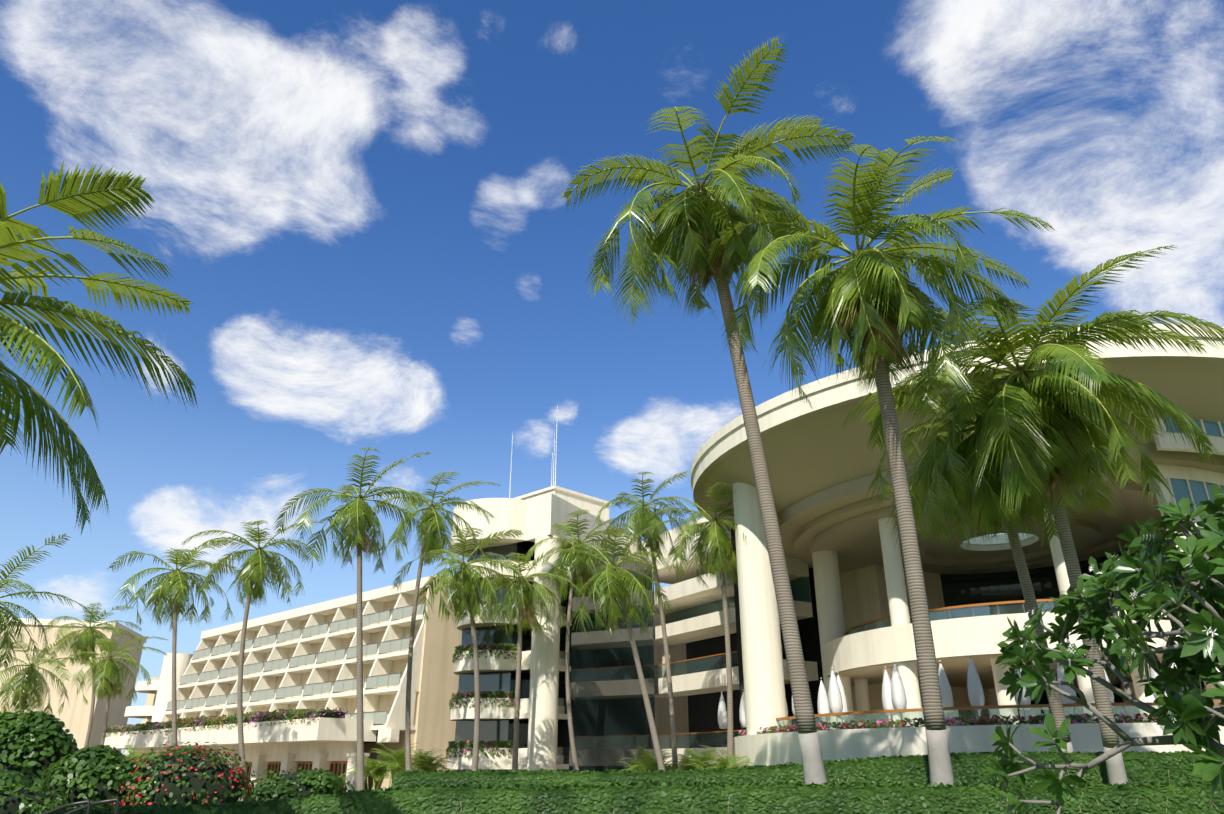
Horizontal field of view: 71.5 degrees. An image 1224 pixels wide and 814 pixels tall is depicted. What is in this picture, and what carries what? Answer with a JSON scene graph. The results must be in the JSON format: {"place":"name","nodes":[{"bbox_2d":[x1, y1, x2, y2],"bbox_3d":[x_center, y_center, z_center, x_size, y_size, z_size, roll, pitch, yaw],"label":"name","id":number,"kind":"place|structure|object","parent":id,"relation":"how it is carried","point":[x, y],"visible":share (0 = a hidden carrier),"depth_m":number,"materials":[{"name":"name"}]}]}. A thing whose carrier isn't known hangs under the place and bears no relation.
{"place":"outdoors","nodes":[
{"label":"outdoors","id":0,"kind":"place"},
{"bbox_2d":[447,406,655,771],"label":"hotel tower","id":1,"kind":"structure","parent":0,"point":[611,728],"depth_m":62.50,"materials":[{"name":"beige paint"}]},
{"bbox_2d":[445,643,516,757],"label":"balcony plants","id":2,"kind":"object","parent":1,"relation":"attached to","point":[464,744],"visible":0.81,"depth_m":59.77,"materials":[{"name":"green plant"}]},
{"bbox_2d":[0,0,1223,754],"label":"sky","id":3,"kind":"structure","parent":0,"point":[360,210],"materials":[{"name":"blue"}]},
{"bbox_2d":[640,517,992,770],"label":"hotel link","id":4,"kind":"object","parent":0,"point":[695,631],"visible":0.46,"depth_m":65.14,"materials":[{"name":"beige paint"}]},
{"bbox_3d":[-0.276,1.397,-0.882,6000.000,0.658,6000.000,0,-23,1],"label":"ground","id":5,"kind":"structure","parent":0,"visible":0},
{"bbox_2d":[0,769,72,813],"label":"shrub","id":6,"kind":"object","parent":5,"relation":"on","point":[19,794],"visible":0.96,"depth_m":26.82,"materials":[{"name":"green plant"}]},
{"bbox_2d":[0,709,78,791],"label":"shrub","id":7,"kind":"object","parent":5,"relation":"on","point":[36,743],"visible":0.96,"depth_m":36.38,"materials":[{"name":"green plant"}]},
{"bbox_2d":[0,533,96,674],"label":"palm","id":8,"kind":"object","parent":5,"relation":"on","point":[5,641],"visible":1,"depth_m":42.03,"materials":[{"name":"green plant"}]},
{"bbox_2d":[0,632,101,716],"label":"palm","id":9,"kind":"object","parent":5,"relation":"on","point":[29,676],"visible":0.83,"depth_m":57.00,"materials":[{"name":"green plant"}]},
{"bbox_2d":[0,618,146,751],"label":"hotel wing","id":10,"kind":"structure","parent":5,"relation":"on","point":[75,715],"depth_m":141.45,"materials":[{"name":"beige paint"}]},
{"bbox_2d":[41,798,119,813],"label":"stair handrails","id":11,"kind":"object","parent":5,"relation":"on","point":[88,806],"visible":1,"depth_m":11.54,"materials":[{"name":"grey metal"}]},
{"bbox_2d":[33,745,139,809],"bbox_3d":[-18.423,13.485,30.051,3.904,2.970,3.556,0,-23,1],"label":"shrub","id":12,"kind":"object","parent":5,"relation":"on","point":[93,774],"visible":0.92,"depth_m":29.28,"materials":[{"name":"green plant"}]},
{"bbox_2d":[44,603,140,746],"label":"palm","id":13,"kind":"object","parent":5,"relation":"on","point":[87,639],"visible":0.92,"depth_m":81.39,"materials":[{"name":"green"}]},
{"bbox_2d":[0,160,197,533],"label":"palm","id":14,"kind":"object","parent":5,"relation":"on","point":[96,195],"visible":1,"depth_m":15.61,"materials":[{"name":"green plant"}]},
{"bbox_2d":[54,636,167,744],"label":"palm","id":15,"kind":"object","parent":5,"relation":"on","point":[106,673],"visible":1,"depth_m":76.41,"materials":[{"name":"green"}]},
{"bbox_2d":[122,745,157,766],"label":"areca palm","id":16,"kind":"object","parent":5,"relation":"on","point":[133,754],"visible":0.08,"depth_m":58.07,"materials":[{"name":"green plant"}]},
{"bbox_2d":[106,539,239,749],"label":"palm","id":17,"kind":"object","parent":5,"relation":"on","point":[172,585],"visible":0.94,"depth_m":60.97,"materials":[{"name":"green"}]},
{"bbox_2d":[112,741,258,807],"bbox_3d":[-15.689,13.842,30.943,5.565,3.130,4.197,0,-23,1],"label":"flowering bush","id":18,"kind":"object","parent":5,"relation":"on","point":[183,775],"visible":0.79,"depth_m":30.06,"materials":[{"name":"green plant"}]},
{"bbox_2d":[182,520,325,800],"bbox_3d":[-23.413,15.064,52.931,8.486,17.690,8.009,14,-27,-30],"label":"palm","id":19,"kind":"object","parent":5,"relation":"on","point":[255,569],"visible":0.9,"depth_m":54.66,"materials":[{"name":"green"}]},
{"bbox_2d":[100,575,463,791],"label":"hotel building","id":20,"kind":"structure","parent":5,"relation":"on","point":[305,657],"depth_m":75.84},
{"bbox_2d":[101,706,347,736],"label":"terrace bougainvillea","id":21,"kind":"object","parent":20,"relation":"attached to","point":[290,715],"visible":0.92,"depth_m":74.01,"materials":[{"name":"green plant"}]},
{"bbox_2d":[239,766,354,801],"bbox_3d":[-13.521,16.510,36.265,4.689,2.177,3.366,0,-23,1],"label":"shrub","id":22,"kind":"object","parent":5,"relation":"on","point":[301,781],"visible":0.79,"depth_m":35.67,"materials":[{"name":"green plant"}]},
{"bbox_2d":[272,447,446,790],"bbox_3d":[-14.326,11.502,47.193,8.712,19.689,8.789,-8,-24,19],"label":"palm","id":23,"kind":"object","parent":5,"relation":"on","point":[352,516],"visible":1,"depth_m":48.56,"materials":[{"name":"green"}]},
{"bbox_2d":[340,753,394,789],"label":"areca palm","id":24,"kind":"object","parent":5,"relation":"on","point":[373,774],"visible":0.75,"depth_m":54.86,"materials":[{"name":"green plant"}]},
{"bbox_2d":[368,743,437,787],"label":"areca palm","id":25,"kind":"object","parent":5,"relation":"on","point":[395,762],"visible":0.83,"depth_m":54.65,"materials":[{"name":"green plant"}]},
{"bbox_2d":[411,748,457,771],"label":"areca palm","id":26,"kind":"object","parent":5,"relation":"on","point":[436,764],"visible":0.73,"depth_m":56.05,"materials":[{"name":"green plant"}]},
{"bbox_2d":[372,472,499,770],"bbox_3d":[-12.075,13.989,53.449,8.975,20.018,8.693,0,-23,1],"label":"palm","id":27,"kind":"object","parent":5,"relation":"on","point":[432,520],"visible":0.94,"depth_m":55.30,"materials":[{"name":"green"}]},
{"bbox_2d":[391,527,533,770],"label":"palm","id":28,"kind":"object","parent":5,"relation":"on","point":[465,579],"visible":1,"depth_m":49.08,"materials":[{"name":"green"}]},
{"bbox_2d":[478,543,584,770],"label":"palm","id":29,"kind":"object","parent":5,"relation":"on","point":[527,612],"visible":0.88,"depth_m":56.59,"materials":[{"name":"green"}]},
{"bbox_2d":[523,509,640,771],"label":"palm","id":30,"kind":"object","parent":5,"relation":"on","point":[573,568],"visible":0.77,"depth_m":59.23,"materials":[{"name":"green"}]},
{"bbox_2d":[542,518,680,769],"bbox_3d":[0.778,13.070,44.353,7.161,14.617,8.146,21,-31,-40],"label":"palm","id":31,"kind":"object","parent":5,"relation":"on","point":[612,578],"visible":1,"depth_m":45.00,"materials":[{"name":"green"}]},
{"bbox_2d":[52,780,1223,813],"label":"lawn","id":32,"kind":"structure","parent":5,"relation":"on","point":[761,797],"depth_m":18.46,"materials":[{"name":"green plant"}]},
{"bbox_2d":[593,470,696,769],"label":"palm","id":33,"kind":"object","parent":5,"relation":"on","point":[653,536],"visible":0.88,"depth_m":54.24,"materials":[{"name":"green"}]},
{"bbox_2d":[619,746,682,770],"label":"areca palm","id":34,"kind":"object","parent":5,"relation":"on","point":[649,761],"visible":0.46,"depth_m":51.17,"materials":[{"name":"green plant"}]},
{"bbox_2d":[664,748,718,770],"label":"areca palm","id":35,"kind":"object","parent":5,"relation":"on","point":[702,757],"visible":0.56,"depth_m":50.10,"materials":[{"name":"green plant"}]},
{"bbox_2d":[560,37,853,784],"bbox_3d":[3.417,0.247,25.771,8.934,22.495,8.950,14,-27,-29],"label":"tall palm","id":36,"kind":"object","parent":5,"relation":"on","point":[702,218],"visible":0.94,"depth_m":27.58,"materials":[{"name":"green plant"}]},
{"bbox_2d":[641,482,787,764],"bbox_3d":[6.575,13.514,50.625,8.390,18.650,8.306,13,-26,-28],"label":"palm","id":37,"kind":"object","parent":5,"relation":"on","point":[722,552],"visible":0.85,"depth_m":51.67,"materials":[{"name":"green"}]},
{"bbox_2d":[686,745,754,768],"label":"areca palm","id":38,"kind":"object","parent":5,"relation":"on","point":[723,761],"visible":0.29,"depth_m":45.20,"materials":[{"name":"green plant"}]},
{"bbox_2d":[392,750,1223,787],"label":"hedge","id":39,"kind":"object","parent":5,"relation":"on","point":[1170,767],"visible":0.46,"depth_m":27.62,"materials":[{"name":"green plant"}]},
{"bbox_2d":[706,136,1054,785],"bbox_3d":[8.152,0.995,23.712,10.351,19.504,9.246,19,-29,-37],"label":"tall palm","id":40,"kind":"object","parent":5,"relation":"on","point":[869,297],"visible":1,"depth_m":24.64,"materials":[{"name":"green plant"}]},
{"bbox_2d":[690,324,1223,765],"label":"round building","id":41,"kind":"structure","parent":5,"relation":"on","point":[822,465],"depth_m":45.86,"materials":[{"name":"beige paint"}]},
{"bbox_2d":[718,692,726,745],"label":"patio umbrella","id":42,"kind":"object","parent":41,"relation":"on","point":[722,715],"visible":1,"depth_m":56.43,"materials":[{"name":"white fabric"}]},
{"bbox_2d":[739,689,745,728],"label":"patio umbrella","id":43,"kind":"object","parent":41,"relation":"on","point":[742,715],"visible":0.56,"depth_m":54.73,"materials":[{"name":"white fabric"}]},
{"bbox_2d":[792,697,794,715],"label":"patio umbrella","id":44,"kind":"object","parent":41,"relation":"on","point":[793,710],"visible":0.02,"depth_m":45.54,"materials":[{"name":"white fabric"}]},
{"bbox_2d":[817,677,830,722],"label":"patio umbrella","id":45,"kind":"object","parent":41,"relation":"on","point":[823,704],"visible":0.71,"depth_m":47.56,"materials":[{"name":"white fabric"}]},
{"bbox_2d":[828,667,842,718],"bbox_3d":[11.229,14.838,42.708,0.654,3.370,0.654,-9,-25,21],"label":"patio umbrella","id":46,"kind":"object","parent":41,"relation":"on","point":[835,700],"visible":0.77,"depth_m":42.64,"materials":[{"name":"white fabric"}]},
{"bbox_2d":[837,672,847,718],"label":"patio umbrella","id":47,"kind":"object","parent":41,"relation":"on","point":[844,699],"visible":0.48,"depth_m":44.81,"materials":[{"name":"white fabric"}]},
{"bbox_2d":[882,667,895,727],"bbox_3d":[13.834,14.700,42.384,0.654,3.370,0.654,9,-25,-20],"label":"patio umbrella","id":48,"kind":"object","parent":41,"relation":"on","point":[886,696],"visible":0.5,"depth_m":42.37,"materials":[{"name":"white fabric"}]},
{"bbox_2d":[891,661,906,718],"bbox_3d":[13.543,13.742,40.125,0.654,3.370,0.654,-9,-25,21],"label":"patio umbrella","id":49,"kind":"object","parent":41,"relation":"on","point":[898,697],"visible":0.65,"depth_m":40.05,"materials":[{"name":"white fabric"}]},
{"bbox_2d":[938,660,952,725],"bbox_3d":[15.627,13.620,39.839,0.654,3.370,0.654,9,-25,-20],"label":"patio umbrella","id":50,"kind":"object","parent":41,"relation":"on","point":[946,695],"visible":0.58,"depth_m":39.76,"materials":[{"name":"white fabric"}]},
{"bbox_2d":[967,655,984,713],"bbox_3d":[16.213,12.777,37.852,0.654,3.370,0.654,-9,-25,21],"label":"patio umbrella","id":51,"kind":"object","parent":41,"relation":"on","point":[975,692],"visible":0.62,"depth_m":37.77,"materials":[{"name":"white fabric"}]},
{"bbox_2d":[738,712,1219,735],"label":"flowering plants","id":52,"kind":"object","parent":41,"relation":"on","point":[843,725],"visible":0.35,"depth_m":36.47,"materials":[{"name":"green plant"}]},
{"bbox_2d":[1014,664,1030,723],"bbox_3d":[18.505,12.992,38.360,0.654,3.370,0.654,9,-25,-20],"label":"patio umbrella","id":53,"kind":"object","parent":41,"relation":"on","point":[1025,700],"visible":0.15,"depth_m":38.09,"materials":[{"name":"white fabric"}]},
{"bbox_2d":[1057,663,1075,717],"bbox_3d":[19.574,12.233,36.571,0.654,3.370,0.654,-9,-25,21],"label":"patio umbrella","id":54,"kind":"object","parent":41,"relation":"on","point":[1065,688],"visible":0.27,"depth_m":36.43,"materials":[{"name":"white fabric"}]},
{"bbox_2d":[1103,667,1113,702],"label":"patio umbrella","id":55,"kind":"object","parent":41,"relation":"on","point":[1111,694],"visible":0.06,"depth_m":36.99,"materials":[{"name":"white fabric"}]},
{"bbox_2d":[1150,667,1166,713],"bbox_3d":[23.091,11.871,35.719,0.654,3.370,0.654,9,-25,-20],"label":"patio umbrella","id":56,"kind":"object","parent":41,"relation":"on","point":[1153,674],"visible":0.06,"depth_m":35.86,"materials":[{"name":"white fabric"}]},
{"bbox_2d":[842,321,1173,752],"bbox_3d":[13.751,5.702,29.380,10.776,15.287,10.974,0,-23,1],"label":"tall palm","id":57,"kind":"object","parent":5,"relation":"on","point":[973,511],"visible":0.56,"depth_m":30.44,"materials":[{"name":"green plant"}]},
{"bbox_2d":[866,245,1223,784],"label":"tall palm","id":58,"kind":"object","parent":5,"relation":"on","point":[1026,408],"visible":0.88,"depth_m":27.70,"materials":[{"name":"green plant"}]},
{"bbox_2d":[982,484,1223,813],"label":"plumeria tree","id":59,"kind":"object","parent":5,"relation":"on","point":[1092,606],"visible":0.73,"depth_m":11.84,"materials":[{"name":"green plant"}]},
{"bbox_2d":[1102,497,1223,801],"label":"plumeria tree","id":60,"kind":"object","parent":5,"relation":"on","point":[1205,629],"visible":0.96,"depth_m":9.51,"materials":[{"name":"green plant"}]},
{"bbox_2d":[1136,514,1223,755],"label":"plumeria tree","id":61,"kind":"object","parent":5,"relation":"on","point":[1209,674],"visible":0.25,"depth_m":11.36,"materials":[{"name":"green plant"}]},
{"bbox_2d":[1146,599,1223,747],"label":"plumeria tree","id":62,"kind":"object","parent":5,"relation":"on","point":[1170,723],"visible":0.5,"depth_m":11.03,"materials":[{"name":"green plant"}]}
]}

